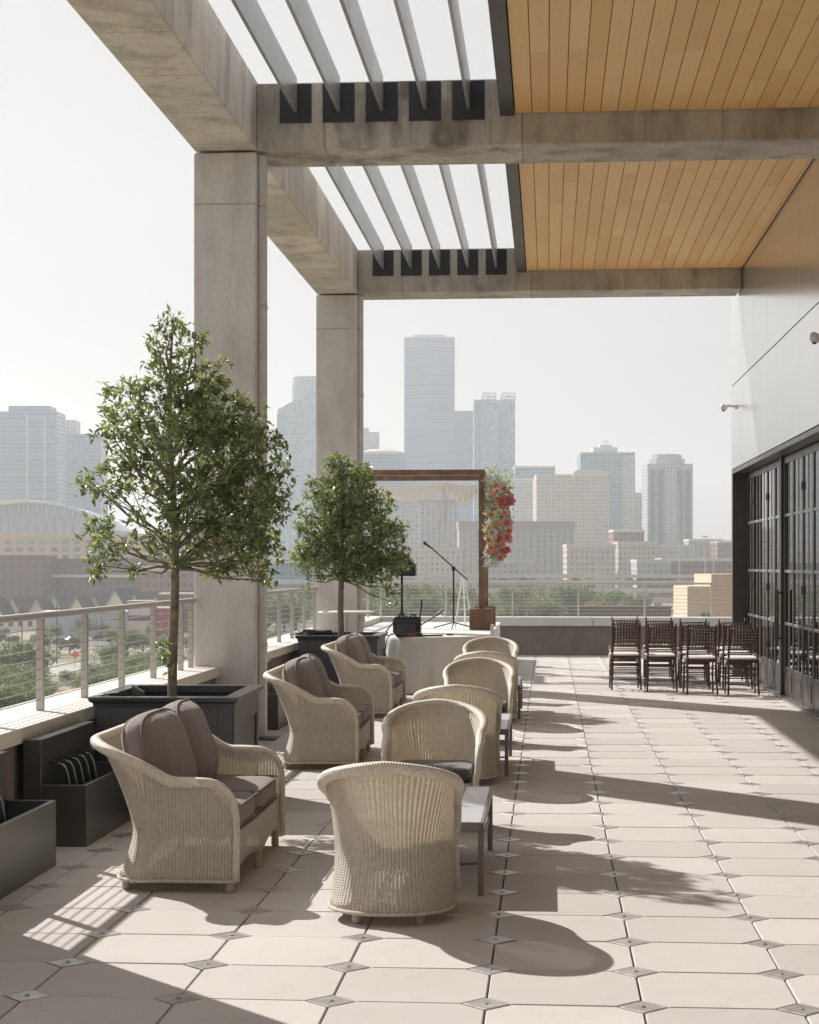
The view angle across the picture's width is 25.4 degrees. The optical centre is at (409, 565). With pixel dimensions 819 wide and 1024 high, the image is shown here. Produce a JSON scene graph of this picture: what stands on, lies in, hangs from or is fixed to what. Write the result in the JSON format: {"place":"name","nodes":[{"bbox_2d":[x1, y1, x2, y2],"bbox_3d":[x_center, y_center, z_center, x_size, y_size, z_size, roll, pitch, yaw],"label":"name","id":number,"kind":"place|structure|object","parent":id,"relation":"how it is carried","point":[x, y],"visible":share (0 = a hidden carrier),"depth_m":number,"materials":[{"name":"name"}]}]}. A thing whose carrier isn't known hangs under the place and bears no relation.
{"place":"outdoors","nodes":[
{"label":"outdoors","id":0,"kind":"place"},
{"bbox_2d":[0,555,56,599],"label":"brick warehouse","id":1,"kind":"structure","parent":0,"point":[25,575],"depth_m":845.00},
{"bbox_2d":[0,406,65,504],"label":"office tower","id":2,"kind":"structure","parent":0,"point":[32,452],"depth_m":1727.50,"materials":[{"name":"grey glass"}]},
{"bbox_2d":[66,420,107,515],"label":"office tower","id":3,"kind":"structure","parent":0,"point":[81,451],"depth_m":1877.50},
{"bbox_2d":[0,534,193,558],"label":"apartment block","id":4,"kind":"structure","parent":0,"point":[62,546],"depth_m":1030.00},
{"bbox_2d":[52,559,191,596],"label":"brick warehouse","id":5,"kind":"structure","parent":0,"point":[70,576],"depth_m":865.00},
{"bbox_2d":[126,600,156,633],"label":"town house","id":6,"kind":"structure","parent":0,"point":[139,612],"depth_m":560.00,"materials":[{"name":"beige"}]},
{"bbox_2d":[140,566,193,592],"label":"brick warehouse","id":7,"kind":"structure","parent":0,"point":[150,582],"depth_m":787.00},
{"bbox_2d":[30,627,307,646],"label":"parking lot","id":8,"kind":"structure","parent":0,"point":[97,643],"depth_m":522.48,"materials":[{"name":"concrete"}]},
{"bbox_2d":[38,610,129,634],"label":"warehouse","id":9,"kind":"structure","parent":8,"relation":"on","point":[67,620],"depth_m":560.00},
{"bbox_2d":[158,593,193,631],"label":"town house","id":10,"kind":"structure","parent":8,"relation":"on","point":[164,596],"depth_m":590.00,"materials":[{"name":"brick"}]},
{"bbox_2d":[267,559,315,594],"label":"building","id":11,"kind":"structure","parent":0,"point":[285,569],"depth_m":985.00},
{"bbox_2d":[277,393,315,548],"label":"glass tower","id":12,"kind":"structure","parent":0,"point":[296,423],"depth_m":2000.00,"materials":[{"name":"glass"}]},
{"bbox_2d":[292,376,315,400],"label":"round tower","id":13,"kind":"structure","parent":0,"point":[302,386],"depth_m":2278.06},
{"bbox_2d":[0,597,672,690],"bbox_3d":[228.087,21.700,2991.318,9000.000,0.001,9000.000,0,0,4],"label":"ground","id":14,"kind":"structure","parent":0,"point":[64,658],"depth_m":457.02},
{"bbox_2d":[0,640,35,670],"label":"leafy tree","id":15,"kind":"object","parent":14,"relation":"on","point":[20,647],"visible":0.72,"depth_m":329.26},
{"bbox_2d":[0,681,49,707],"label":"bush","id":16,"kind":"object","parent":14,"relation":"on","point":[17,700],"visible":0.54,"depth_m":253.13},
{"bbox_2d":[9,596,45,613],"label":"row house","id":17,"kind":"structure","parent":14,"relation":"on","point":[25,603],"depth_m":641.58,"materials":[{"name":"stone"}]},
{"bbox_2d":[0,499,131,533],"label":"stadium","id":18,"kind":"object","parent":14,"relation":"on","point":[23,516],"visible":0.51,"depth_m":1299.17,"materials":[{"name":"white metal"}]},
{"bbox_2d":[51,593,85,609],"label":"row house","id":19,"kind":"structure","parent":14,"relation":"on","point":[64,601],"depth_m":641.45,"materials":[{"name":"stone"}]},
{"bbox_2d":[106,588,140,605],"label":"row house","id":20,"kind":"structure","parent":14,"relation":"on","point":[120,596],"depth_m":631.12,"materials":[{"name":"stone"}]},
{"bbox_2d":[271,593,312,630],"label":"leafy tree","id":21,"kind":"object","parent":14,"relation":"on","point":[284,611],"visible":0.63,"depth_m":538.10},
{"bbox_2d":[364,596,413,615],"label":"leafy tree","id":22,"kind":"object","parent":14,"relation":"on","point":[387,606],"visible":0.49,"depth_m":527.93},
{"bbox_2d":[390,581,443,615],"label":"leafy tree","id":23,"kind":"object","parent":14,"relation":"on","point":[406,587],"visible":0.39,"depth_m":615.26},
{"bbox_2d":[407,593,448,615],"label":"leafy tree","id":24,"kind":"object","parent":14,"relation":"on","point":[427,603],"visible":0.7,"depth_m":566.28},
{"bbox_2d":[438,584,496,614],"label":"leafy tree","id":25,"kind":"object","parent":14,"relation":"on","point":[450,596],"visible":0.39,"depth_m":557.52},
{"bbox_2d":[267,588,672,611],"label":"elevated road","id":26,"kind":"structure","parent":14,"relation":"on","point":[648,590],"depth_m":813.87,"materials":[{"name":"concrete"}]},
{"bbox_2d":[267,579,693,605],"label":"elevated road","id":27,"kind":"structure","parent":14,"relation":"on","point":[290,581],"depth_m":872.65,"materials":[{"name":"concrete"}]},
{"bbox_2d":[488,559,532,596],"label":"building","id":28,"kind":"structure","parent":14,"relation":"on","point":[516,566],"depth_m":1085.00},
{"bbox_2d":[496,597,537,615],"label":"leafy tree","id":29,"kind":"object","parent":14,"relation":"on","point":[509,612],"visible":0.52,"depth_m":526.79,"materials":[{"name":"green plant"}]},
{"bbox_2d":[494,585,544,610],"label":"leafy tree","id":30,"kind":"object","parent":14,"relation":"on","point":[507,594],"visible":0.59,"depth_m":609.54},
{"bbox_2d":[373,574,693,596],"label":"elevated road","id":31,"kind":"structure","parent":14,"relation":"on","point":[536,576],"depth_m":1059.70,"materials":[{"name":"concrete"}]},
{"bbox_2d":[522,595,568,615],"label":"leafy tree","id":32,"kind":"object","parent":14,"relation":"on","point":[544,612],"visible":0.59,"depth_m":520.89,"materials":[{"name":"green plant"}]},
{"bbox_2d":[554,585,610,605],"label":"leafy tree","id":33,"kind":"object","parent":14,"relation":"on","point":[564,589],"visible":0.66,"depth_m":624.74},
{"bbox_2d":[0,0,730,539],"label":"sky","id":34,"kind":"structure","parent":0,"point":[97,182],"materials":[{"name":"white"}]},
{"bbox_2d":[364,428,378,450],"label":"office tower","id":35,"kind":"structure","parent":0,"point":[371,440],"depth_m":2280.00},
{"bbox_2d":[364,449,404,552],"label":"office tower","id":36,"kind":"structure","parent":0,"point":[385,459],"depth_m":2030.00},
{"bbox_2d":[376,509,418,555],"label":"office block","id":37,"kind":"structure","parent":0,"point":[404,516],"depth_m":1380.00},
{"bbox_2d":[0,655,818,1023],"bbox_3d":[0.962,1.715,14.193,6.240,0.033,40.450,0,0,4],"label":"terrace paving","id":38,"kind":"structure","parent":0,"point":[562,957],"depth_m":9.04,"materials":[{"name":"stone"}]},
{"bbox_2d":[0,751,55,898],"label":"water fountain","id":39,"kind":"object","parent":38,"relation":"on","point":[27,841],"visible":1,"depth_m":9.85,"materials":[{"name":"metal"}]},
{"bbox_2d":[23,721,131,846],"bbox_3d":[-2.091,1.377,11.638,0.390,0.645,1.310,0,0,4],"label":"water fountain","id":40,"kind":"object","parent":38,"relation":"on","point":[57,764],"visible":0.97,"depth_m":11.21,"materials":[{"name":"metal"}]},
{"bbox_2d":[88,684,263,774],"bbox_3d":[-1.643,1.300,13.043,1.030,0.800,1.340,0,0,3],"label":"planter box","id":41,"kind":"object","parent":38,"relation":"on","point":[231,713],"visible":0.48,"depth_m":12.43,"materials":[{"name":"paint"}]},
{"bbox_2d":[69,303,300,695],"bbox_3d":[-1.624,-0.414,13.076,1.650,2.910,1.010,0,0,-9],"label":"potted tree","id":42,"kind":"object","parent":41,"relation":"on","point":[174,427],"visible":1,"depth_m":13.00,"materials":[{"name":"green plant"}]},
{"bbox_2d":[90,699,285,892],"bbox_3d":[-1.226,1.243,10.263,0.823,0.914,1.800,0,0,4],"label":"wicker loveseat","id":43,"kind":"object","parent":38,"relation":"on","point":[168,762],"visible":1,"depth_m":9.51,"materials":[{"name":"wicker"}]},
{"bbox_2d":[0,616,382,799],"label":"parapet wall","id":44,"kind":"structure","parent":38,"relation":"on","point":[19,724],"depth_m":12.59,"materials":[{"name":"concrete"}]},
{"bbox_2d":[0,598,196,710],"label":"cable railing","id":45,"kind":"object","parent":44,"relation":"on","point":[39,617],"visible":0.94,"depth_m":13.67,"materials":[{"name":"metal"}]},
{"bbox_2d":[267,587,317,641],"bbox_3d":[-1.711,0.652,22.676,0.070,0.664,8.560,0,0,4],"label":"cable railing","id":46,"kind":"object","parent":44,"relation":"on","point":[279,609],"visible":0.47,"depth_m":24.42,"materials":[{"name":"metal"}]},
{"bbox_2d":[267,660,287,729],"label":"low wall","id":47,"kind":"structure","parent":38,"relation":"on","point":[276,717],"depth_m":18.77,"materials":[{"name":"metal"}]},
{"bbox_2d":[263,653,373,768],"bbox_3d":[-0.781,1.243,15.903,0.823,0.914,1.801,0,0,3],"label":"wicker loveseat","id":48,"kind":"object","parent":38,"relation":"on","point":[317,714],"visible":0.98,"depth_m":15.11,"materials":[{"name":"wicker"}]},
{"bbox_2d":[295,632,387,697],"bbox_3d":[-0.848,1.285,23.081,1.050,0.830,1.240,0,0,4],"label":"planter box","id":49,"kind":"object","parent":38,"relation":"on","point":[376,641],"visible":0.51,"depth_m":22.52,"materials":[{"name":"paint"}]},
{"bbox_2d":[288,450,413,634],"bbox_3d":[-0.740,-0.222,22.925,1.635,2.490,1.134,0,0,4],"label":"potted tree","id":50,"kind":"object","parent":49,"relation":"on","point":[340,527],"visible":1,"depth_m":22.86,"materials":[{"name":"green plant"}]},
{"bbox_2d":[321,632,405,715],"bbox_3d":[-0.524,1.243,21.052,0.823,0.914,1.800,0,0,5],"label":"wicker loveseat","id":51,"kind":"object","parent":38,"relation":"on","point":[355,660],"visible":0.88,"depth_m":20.29,"materials":[{"name":"wicker"}]},
{"bbox_2d":[317,761,464,924],"bbox_3d":[-0.086,1.303,8.802,0.711,0.794,0.828,0,0,4],"label":"wicker armchair","id":52,"kind":"object","parent":38,"relation":"on","point":[426,847],"visible":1,"depth_m":8.60,"materials":[{"name":"wicker"}]},
{"bbox_2d":[10,655,808,1009],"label":"paving dot screws","id":53,"kind":"object","parent":38,"relation":"on","point":[504,871],"visible":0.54,"depth_m":10.15,"materials":[{"name":"metal"}]},
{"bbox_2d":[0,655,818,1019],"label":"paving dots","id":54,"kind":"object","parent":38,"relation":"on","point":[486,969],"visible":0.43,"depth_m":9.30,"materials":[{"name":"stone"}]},
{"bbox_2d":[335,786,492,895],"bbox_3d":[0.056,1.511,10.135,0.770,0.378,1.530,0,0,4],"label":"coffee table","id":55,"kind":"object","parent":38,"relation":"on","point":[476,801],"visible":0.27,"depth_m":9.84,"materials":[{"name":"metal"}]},
{"bbox_2d":[364,622,500,642],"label":"stage platform","id":56,"kind":"structure","parent":38,"relation":"on","point":[427,627],"depth_m":29.99,"materials":[{"name":"white fabric"}]},
{"bbox_2d":[385,554,416,631],"bbox_3d":[-0.108,0.432,27.274,0.535,1.217,0.467,0,0,4],"label":"loudspeaker","id":57,"kind":"object","parent":56,"relation":"on","point":[412,571],"visible":0.53,"depth_m":27.06,"materials":[{"name":"black metal"}]},
{"bbox_2d":[364,469,495,629],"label":"timber arch","id":58,"kind":"structure","parent":56,"relation":"on","point":[482,615],"depth_m":29.45,"materials":[{"name":"wood"}]},
{"bbox_2d":[366,482,477,529],"bbox_3d":[0.023,-0.971,29.465,2.171,0.818,0.055,0,0,4],"label":"macrame drape","id":59,"kind":"object","parent":58,"relation":"hanging from","point":[404,494],"visible":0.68,"depth_m":29.43,"materials":[{"name":"white fabric"}]},
{"bbox_2d":[482,464,516,568],"bbox_3d":[1.434,-0.786,29.293,0.598,1.721,0.981,0,0,4],"label":"flower garland","id":60,"kind":"object","parent":58,"relation":"attached to","point":[497,537],"visible":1,"depth_m":29.06,"materials":[{"name":"pink plant"}]},
{"bbox_2d":[381,699,488,796],"bbox_3d":[0.166,1.303,11.972,0.711,0.794,0.828,0,0,4],"label":"wicker armchair","id":61,"kind":"object","parent":38,"relation":"on","point":[463,766],"visible":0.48,"depth_m":12.18,"materials":[{"name":"wicker"}]},
{"bbox_2d":[385,633,491,693],"bbox_3d":[0.330,1.323,24.586,1.716,0.755,1.679,0,0,4],"label":"round table","id":62,"kind":"object","parent":38,"relation":"on","point":[426,660],"visible":0.42,"depth_m":23.87,"materials":[{"name":"white fabric"}]},
{"bbox_2d":[393,599,444,632],"bbox_3d":[0.129,0.692,24.482,0.691,0.462,0.272,0,0,4],"label":"equipment case","id":63,"kind":"object","parent":62,"relation":"on","point":[412,623],"visible":0.98,"depth_m":24.37,"materials":[{"name":"black metal"}]},
{"bbox_2d":[67,0,818,684],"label":"concrete frame","id":64,"kind":"object","parent":38,"relation":"on","point":[653,148],"visible":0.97,"depth_m":17.62,"materials":[{"name":"concrete"}]},
{"bbox_2d":[258,155,278,739],"bbox_3d":[-1.412,-1.151,17.779,0.230,5.698,0.280,0,0,4],"label":"downpipe","id":65,"kind":"object","parent":64,"relation":"attached to","point":[263,309],"visible":0.72,"depth_m":17.74,"materials":[{"name":"metal"}]},
{"bbox_2d":[358,296,363,631],"bbox_3d":[-0.703,-1.151,27.082,0.230,5.698,0.280,0,0,4],"label":"downpipe","id":66,"kind":"object","parent":64,"relation":"attached to","point":[360,416],"visible":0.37,"depth_m":27.04,"materials":[{"name":"metal"}]},
{"bbox_2d":[412,684,502,779],"bbox_3d":[0.381,1.303,14.232,0.710,0.794,0.828,0,0,5],"label":"wicker armchair","id":67,"kind":"object","parent":38,"relation":"on","point":[488,701],"visible":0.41,"depth_m":14.03,"materials":[{"name":"wicker"}]},
{"bbox_2d":[414,714,511,775],"bbox_3d":[0.472,1.511,15.469,0.770,0.378,1.530,0,0,4],"label":"coffee table","id":68,"kind":"object","parent":38,"relation":"on","point":[506,719],"visible":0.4,"depth_m":15.02,"materials":[{"name":"metal"}]},
{"bbox_2d":[443,657,515,744],"bbox_3d":[0.673,1.303,17.549,0.710,0.794,0.828,0,0,2],"label":"wicker armchair","id":69,"kind":"object","parent":38,"relation":"on","point":[457,671],"visible":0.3,"depth_m":17.79,"materials":[{"name":"wicker"}]},
{"bbox_2d":[453,651,518,719],"bbox_3d":[0.832,1.303,19.644,0.710,0.794,0.828,0,0,6],"label":"wicker armchair","id":70,"kind":"object","parent":38,"relation":"on","point":[513,661],"visible":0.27,"depth_m":19.37,"materials":[{"name":"wicker"}]},
{"bbox_2d":[462,636,518,657],"bbox_3d":[1.016,1.303,22.789,0.711,0.794,0.828,0,0,4],"label":"wicker armchair","id":71,"kind":"object","parent":38,"relation":"on","point":[510,647],"visible":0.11,"depth_m":23.07,"materials":[{"name":"wicker"}]},
{"bbox_2d":[381,616,730,656],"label":"parapet wall","id":72,"kind":"structure","parent":38,"relation":"on","point":[552,635],"depth_m":34.32,"materials":[{"name":"concrete"}]},
{"bbox_2d":[373,582,730,616],"bbox_3d":[2.764,0.657,34.610,6.950,0.654,0.040,0,0,4],"label":"cable railing","id":73,"kind":"object","parent":72,"relation":"on","point":[578,584],"visible":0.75,"depth_m":34.57,"materials":[{"name":"metal"}]},
{"bbox_2d":[608,622,643,689],"bbox_3d":[2.956,1.238,24.941,0.480,0.930,0.475,0,0,2],"label":"chiavari chair","id":74,"kind":"object","parent":38,"relation":"on","point":[624,655],"visible":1,"depth_m":24.77,"materials":[{"name":"brown wood"}]},
{"bbox_2d":[609,619,642,683],"bbox_3d":[3.112,1.238,26.236,0.480,0.930,0.475,0,0,5],"label":"chiavari chair","id":75,"kind":"object","parent":38,"relation":"on","point":[624,650],"visible":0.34,"depth_m":26.07,"materials":[{"name":"brown wood"}]},
{"bbox_2d":[642,620,673,682],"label":"chiavari chair","id":76,"kind":"object","parent":38,"relation":"on","point":[659,651],"visible":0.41,"depth_m":25.81,"materials":[{"name":"brown wood"}]},
{"bbox_2d":[644,623,679,691],"bbox_3d":[3.410,1.238,24.695,0.480,0.930,0.475,0,0,3],"label":"chiavari chair","id":77,"kind":"object","parent":38,"relation":"on","point":[674,657],"visible":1,"depth_m":24.52,"materials":[{"name":"brown wood"}]},
{"bbox_2d":[677,618,706,680],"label":"chiavari chair","id":78,"kind":"object","parent":38,"relation":"on","point":[678,648],"visible":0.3,"depth_m":26.47,"materials":[{"name":"brown wood"}]},
{"bbox_2d":[678,621,711,687],"bbox_3d":[3.969,1.238,25.351,0.480,0.930,0.475,0,0,7],"label":"chiavari chair","id":79,"kind":"object","parent":38,"relation":"on","point":[681,653],"visible":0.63,"depth_m":25.18,"materials":[{"name":"brown wood"}]},
{"bbox_2d":[683,624,719,694],"bbox_3d":[3.848,1.238,24.087,0.480,0.930,0.475,0,0,2],"label":"chiavari chair","id":80,"kind":"object","parent":38,"relation":"on","point":[688,658],"visible":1,"depth_m":23.92,"materials":[{"name":"brown wood"}]},
{"bbox_2d":[715,619,748,682],"bbox_3d":[4.676,1.238,26.510,0.480,0.930,0.476,0,0,3],"label":"chiavari chair","id":81,"kind":"object","parent":38,"relation":"on","point":[720,631],"visible":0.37,"depth_m":26.34,"materials":[{"name":"brown wood"}]},
{"bbox_2d":[719,621,754,688],"bbox_3d":[4.522,1.238,25.224,0.480,0.930,0.475,0,0,4],"label":"chiavari chair","id":82,"kind":"object","parent":38,"relation":"on","point":[723,653],"visible":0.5,"depth_m":25.06,"materials":[{"name":"brown wood"}]},
{"bbox_2d":[724,624,761,695],"bbox_3d":[4.368,1.238,23.921,0.480,0.930,0.475,0,0,4],"label":"chiavari chair","id":83,"kind":"object","parent":38,"relation":"on","point":[754,660],"visible":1,"depth_m":23.75,"materials":[{"name":"brown wood"}]},
{"bbox_2d":[404,335,454,508],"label":"skyscraper","id":84,"kind":"structure","parent":0,"point":[429,402],"depth_m":2339.55,"materials":[{"name":"grey glass"}]},
{"bbox_2d":[409,547,462,598],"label":"office block","id":85,"kind":"structure","parent":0,"point":[427,560],"depth_m":1135.00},
{"bbox_2d":[419,500,457,546],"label":"office block","id":86,"kind":"structure","parent":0,"point":[433,532],"depth_m":1480.00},
{"bbox_2d":[455,411,472,521],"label":"office tower","id":87,"kind":"structure","parent":0,"point":[463,440],"depth_m":2430.00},
{"bbox_2d":[473,392,515,520],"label":"glass tower","id":88,"kind":"structure","parent":0,"point":[493,431],"depth_m":2130.00,"materials":[{"name":"glass"}]},
{"bbox_2d":[456,521,574,596],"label":"county building","id":89,"kind":"structure","parent":0,"point":[540,543],"depth_m":1220.00,"materials":[{"name":"concrete"}]},
{"bbox_2d":[510,478,533,520],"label":"office tower","id":90,"kind":"structure","parent":0,"point":[522,492],"depth_m":1832.00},
{"bbox_2d":[513,466,554,477],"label":"office tower","id":91,"kind":"structure","parent":0,"point":[525,471],"depth_m":1930.00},
{"bbox_2d":[533,469,609,543],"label":"hotel tower","id":92,"kind":"structure","parent":0,"point":[581,498],"depth_m":1725.00,"materials":[{"name":"concrete"}]},
{"bbox_2d":[562,544,615,593],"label":"building","id":93,"kind":"structure","parent":0,"point":[579,558],"depth_m":1135.00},
{"bbox_2d":[537,606,671,616],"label":"boxcar wall","id":94,"kind":"structure","parent":0,"point":[599,611],"depth_m":535.00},
{"bbox_2d":[577,441,634,529],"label":"glass tower","id":95,"kind":"structure","parent":0,"point":[616,465],"depth_m":1928.00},
{"bbox_2d":[609,529,644,543],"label":"building","id":96,"kind":"structure","parent":0,"point":[615,535],"depth_m":1335.00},
{"bbox_2d":[613,541,658,594],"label":"building","id":97,"kind":"structure","parent":0,"point":[626,552],"depth_m":1235.00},
{"bbox_2d":[630,559,670,596],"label":"building","id":98,"kind":"structure","parent":0,"point":[650,566],"depth_m":1085.00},
{"bbox_2d":[642,454,692,544],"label":"residential tower","id":99,"kind":"structure","parent":0,"point":[664,476],"depth_m":1777.00,"materials":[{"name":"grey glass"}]},
{"bbox_2d":[658,545,694,557],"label":"building","id":100,"kind":"structure","parent":0,"point":[672,551],"depth_m":1385.00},
{"bbox_2d":[654,558,730,596],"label":"building","id":101,"kind":"structure","parent":0,"point":[697,565],"depth_m":1135.00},
{"bbox_2d":[673,574,730,616],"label":"peach building","id":102,"kind":"structure","parent":0,"point":[699,604],"depth_m":330.50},
{"bbox_2d":[683,539,721,557],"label":"building","id":103,"kind":"structure","parent":0,"point":[699,544],"depth_m":1485.00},
{"bbox_2d":[711,540,730,557],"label":"building","id":104,"kind":"structure","parent":0,"point":[722,548],"depth_m":1435.00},
{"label":"room floor","id":105,"kind":"structure","parent":0,"visible":0},
{"bbox_2d":[731,158,818,720],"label":"terrace building","id":106,"kind":"structure","parent":105,"relation":"on","point":[775,461],"depth_m":23.02,"materials":[{"name":"paint"}]},
{"bbox_2d":[747,472,752,676],"bbox_3d":[5.149,0.140,27.425,0.062,3.060,0.877,0,0,4],"label":"door leaf","id":107,"kind":"structure","parent":106,"relation":"in","point":[749,476],"depth_m":27.47,"materials":[{"name":"paint"}]},
{"bbox_2d":[753,469,759,680],"bbox_3d":[5.089,0.140,26.580,0.054,3.060,0.852,0,0,4],"label":"door leaf","id":108,"kind":"structure","parent":106,"relation":"in","point":[756,474],"depth_m":26.67,"materials":[{"name":"paint"}]},
{"bbox_2d":[760,466,766,684],"bbox_3d":[5.018,0.140,25.710,0.062,3.060,0.877,0,0,4],"label":"door leaf","id":109,"kind":"structure","parent":106,"relation":"in","point":[763,471],"depth_m":25.81,"materials":[{"name":"paint"}]},
{"bbox_2d":[767,462,774,688],"bbox_3d":[4.958,0.140,24.865,0.054,3.060,0.852,0,0,4],"label":"door leaf","id":110,"kind":"structure","parent":106,"relation":"in","point":[771,467],"depth_m":24.85,"materials":[{"name":"paint"}]},
{"bbox_2d":[775,460,779,691],"bbox_3d":[4.843,0.140,23.999,0.151,3.060,0.877,0,0,4],"label":"door leaf","id":111,"kind":"structure","parent":106,"relation":"in","point":[777,463],"depth_m":24.18,"materials":[{"name":"paint"}]},
{"bbox_2d":[776,454,792,698],"bbox_3d":[4.770,0.140,23.044,0.151,3.060,0.852,0,0,4],"label":"door leaf","id":112,"kind":"structure","parent":106,"relation":"in","point":[788,460],"depth_m":23.12,"materials":[{"name":"paint"}]},
{"bbox_2d":[793,449,802,704],"bbox_3d":[4.748,0.140,22.171,0.062,3.060,0.877,0,0,4],"label":"door leaf","id":113,"kind":"structure","parent":106,"relation":"in","point":[797,456],"depth_m":22.17,"materials":[{"name":"paint"}]},
{"bbox_2d":[803,444,812,709],"bbox_3d":[4.688,0.140,21.325,0.054,3.060,0.852,0,0,4],"label":"door leaf","id":114,"kind":"structure","parent":106,"relation":"in","point":[808,451],"depth_m":21.31,"materials":[{"name":"paint"}]},
{"bbox_2d":[813,442,818,712],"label":"door leaf","id":115,"kind":"structure","parent":106,"relation":"in","point":[815,446],"depth_m":20.71,"materials":[{"name":"paint"}]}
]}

